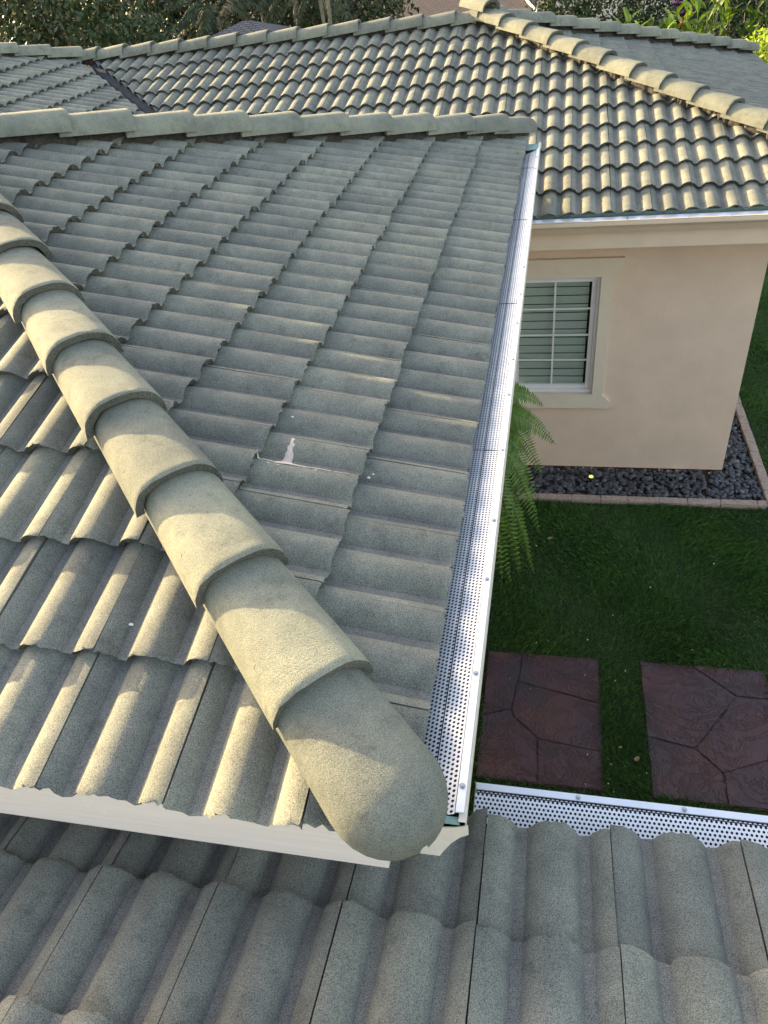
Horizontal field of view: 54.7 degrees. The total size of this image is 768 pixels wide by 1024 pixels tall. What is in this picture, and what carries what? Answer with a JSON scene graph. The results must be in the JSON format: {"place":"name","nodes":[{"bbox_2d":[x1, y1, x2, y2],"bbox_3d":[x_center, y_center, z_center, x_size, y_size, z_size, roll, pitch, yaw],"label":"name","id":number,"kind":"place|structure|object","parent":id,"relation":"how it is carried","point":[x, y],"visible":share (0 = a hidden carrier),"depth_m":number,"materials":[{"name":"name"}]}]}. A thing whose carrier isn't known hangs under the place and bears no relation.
{"place":"outdoors","nodes":[
{"label":"outdoors","id":0,"kind":"place"},
{"bbox_2d":[467,264,767,816],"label":"lawn","id":1,"kind":"structure","parent":0,"point":[663,614],"depth_m":6.47,"materials":[{"name":"green plant"}]},
{"bbox_2d":[0,0,767,1023],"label":"house","id":2,"kind":"structure","parent":1,"relation":"on","point":[290,318],"depth_m":2.24,"materials":[{"name":"tile"}]},
{"bbox_2d":[515,256,624,407],"bbox_3d":[1.657,-1.741,7.259,1.177,1.540,0.212,2,39,12],"label":"window","id":3,"kind":"structure","parent":2,"relation":"in","point":[566,312],"depth_m":7.23,"materials":[{"name":"white plastic"}]},
{"bbox_2d":[495,381,554,581],"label":"fern","id":4,"kind":"object","parent":1,"relation":"on","point":[515,469],"visible":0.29,"depth_m":6.11,"materials":[{"name":"green plant"}]},
{"bbox_2d":[475,651,603,792],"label":"stepping slab","id":5,"kind":"structure","parent":1,"relation":"on","point":[544,730],"depth_m":5.61,"materials":[{"name":"concrete"}]},
{"bbox_2d":[511,413,764,500],"bbox_3d":[2.837,-2.013,9.948,3.140,0.001,6.100,2,39,12],"label":"gravel bed","id":6,"kind":"object","parent":1,"relation":"on","point":[707,476],"visible":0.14,"depth_m":7.80,"materials":[{"name":"grey gravel"}]},
{"bbox_2d":[527,472,587,475],"bbox_3d":[1.706,-0.417,8.021,0.963,0.023,0.052,2,39,12],"label":"light cable","id":7,"kind":"object","parent":6,"relation":"on","point":[557,472],"visible":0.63,"depth_m":7.99,"materials":[{"name":"black plastic"}]},
{"bbox_2d":[512,395,767,509],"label":"garden edging","id":8,"kind":"object","parent":6,"relation":"on","point":[756,459],"visible":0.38,"depth_m":7.57,"materials":[{"name":"beige concrete"}]},
{"bbox_2d":[639,661,767,811],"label":"stepping slab","id":9,"kind":"structure","parent":1,"relation":"on","point":[708,734],"depth_m":5.39,"materials":[{"name":"concrete"}]},
{"bbox_2d":[741,25,767,64],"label":"shrub","id":10,"kind":"object","parent":1,"relation":"on","point":[762,53],"visible":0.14,"depth_m":10.91,"materials":[{"name":"green plant"}]},
{"bbox_2d":[537,0,766,37],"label":"bank","id":11,"kind":"structure","parent":0,"point":[661,18],"depth_m":26.05,"materials":[{"name":"green plant"}]},
{"bbox_2d":[66,8,181,61],"bbox_3d":[-5.335,-8.716,16.598,2.806,4.156,2.758,2,39,12],"label":"palm","id":12,"kind":"object","parent":11,"relation":"on","point":[152,18],"visible":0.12,"depth_m":15.52,"materials":[{"name":"green plant"}]},
{"bbox_2d":[148,0,287,39],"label":"palm","id":13,"kind":"object","parent":11,"relation":"on","point":[229,5],"visible":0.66,"depth_m":16.98,"materials":[{"name":"green plant"}]},
{"bbox_2d":[234,0,376,26],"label":"palm","id":14,"kind":"object","parent":11,"relation":"on","point":[294,3],"visible":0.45,"depth_m":16.96,"materials":[{"name":"green plant"}]},
{"bbox_2d":[217,0,420,26],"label":"tree","id":15,"kind":"object","parent":11,"relation":"on","point":[355,6],"visible":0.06,"depth_m":22.09,"materials":[{"name":"green plant"}]},
{"bbox_2d":[318,0,325,23],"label":"palm","id":16,"kind":"object","parent":11,"relation":"on","point":[321,11],"visible":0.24,"depth_m":16.73,"materials":[{"name":"grey plant"}]},
{"bbox_2d":[263,0,385,24],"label":"palm","id":17,"kind":"object","parent":11,"relation":"on","point":[328,7],"visible":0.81,"depth_m":15.26,"materials":[{"name":"green plant"}]},
{"bbox_2d":[615,7,648,26],"bbox_3d":[4.331,-7.676,13.150,0.898,2.149,1.487,2,39,12],"label":"ginger plant","id":18,"kind":"object","parent":11,"relation":"on","point":[628,17],"visible":0.07,"depth_m":12.44,"materials":[{"name":"green plant"}]},
{"bbox_2d":[524,0,753,38],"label":"hedge","id":19,"kind":"object","parent":11,"relation":"on","point":[580,10],"visible":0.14,"depth_m":15.39,"materials":[{"name":"green plant"}]},
{"bbox_2d":[634,17,675,28],"bbox_3d":[4.516,-7.158,12.576,1.121,2.010,0.956,-23,41,-19],"label":"ginger plant","id":20,"kind":"object","parent":11,"relation":"on","point":[650,21],"visible":0.01,"depth_m":12.33,"materials":[{"name":"green plant"}]},
{"bbox_2d":[658,1,702,30],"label":"ginger plant","id":21,"kind":"object","parent":11,"relation":"on","point":[670,19],"visible":0.21,"depth_m":12.18,"materials":[{"name":"green plant"}]},
{"bbox_2d":[662,0,712,31],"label":"bougainvillea","id":22,"kind":"object","parent":11,"relation":"on","point":[682,12],"visible":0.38,"depth_m":14.22,"materials":[{"name":"green plant"}]},
{"bbox_2d":[657,0,726,33],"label":"ginger plant","id":23,"kind":"object","parent":11,"relation":"on","point":[699,29],"visible":0.13,"depth_m":12.07,"materials":[{"name":"green plant"}]},
{"bbox_2d":[709,0,721,32],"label":"palm","id":24,"kind":"object","parent":11,"relation":"on","point":[716,15],"depth_m":13.46,"materials":[{"name":"grey plant"}]},
{"bbox_2d":[690,0,743,35],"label":"ginger plant","id":25,"kind":"object","parent":11,"relation":"on","point":[726,14],"visible":0.23,"depth_m":12.20,"materials":[{"name":"green plant"}]},
{"bbox_2d":[702,0,767,61],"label":"shrub","id":26,"kind":"object","parent":11,"relation":"on","point":[751,3],"visible":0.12,"depth_m":15.32,"materials":[{"name":"green plant"}]},
{"bbox_2d":[728,0,767,62],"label":"ginger plant","id":27,"kind":"object","parent":11,"relation":"on","point":[754,14],"visible":0.28,"depth_m":12.04,"materials":[{"name":"green plant"}]},
{"label":"ground","id":28,"kind":"structure","parent":0,"visible":0},
{"bbox_2d":[0,0,95,63],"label":"tree","id":29,"kind":"object","parent":28,"relation":"on","point":[28,29],"visible":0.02,"depth_m":14.41,"materials":[{"name":"green plant"}]},
{"bbox_2d":[0,0,184,85],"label":"tree","id":30,"kind":"object","parent":28,"relation":"on","point":[112,34],"visible":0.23,"depth_m":13.47,"materials":[{"name":"green plant"}]},
{"bbox_2d":[3,0,181,46],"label":"tree","id":31,"kind":"object","parent":28,"relation":"on","point":[161,2],"depth_m":18.77,"materials":[{"name":"green plant"}]},
{"bbox_2d":[35,0,249,48],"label":"tree","id":32,"kind":"object","parent":28,"relation":"on","point":[164,6],"visible":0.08,"depth_m":17.77,"materials":[{"name":"green plant"}]},
{"bbox_2d":[105,0,272,44],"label":"tree","id":33,"kind":"object","parent":28,"relation":"on","point":[179,11],"visible":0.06,"depth_m":24.92,"materials":[{"name":"green plant"}]},
{"bbox_2d":[41,0,351,46],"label":"treeline","id":34,"kind":"object","parent":28,"relation":"on","point":[185,37],"depth_m":28.51,"materials":[{"name":"green plant"}]},
{"bbox_2d":[212,20,302,36],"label":"neighbour house","id":35,"kind":"structure","parent":28,"relation":"on","point":[244,27],"depth_m":15.20,"materials":[{"name":"grey tile"}]},
{"bbox_2d":[175,0,349,38],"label":"tree","id":36,"kind":"object","parent":28,"relation":"on","point":[261,18],"visible":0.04,"depth_m":18.95,"materials":[{"name":"green plant"}]},
{"bbox_2d":[262,0,418,27],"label":"tree","id":37,"kind":"object","parent":28,"relation":"on","point":[389,6],"visible":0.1,"depth_m":17.95,"materials":[{"name":"green plant"}]},
{"bbox_2d":[248,0,673,23],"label":"neighbour house","id":38,"kind":"structure","parent":28,"relation":"on","point":[429,7],"depth_m":30.22,"materials":[{"name":"beige paint"}]}
]}

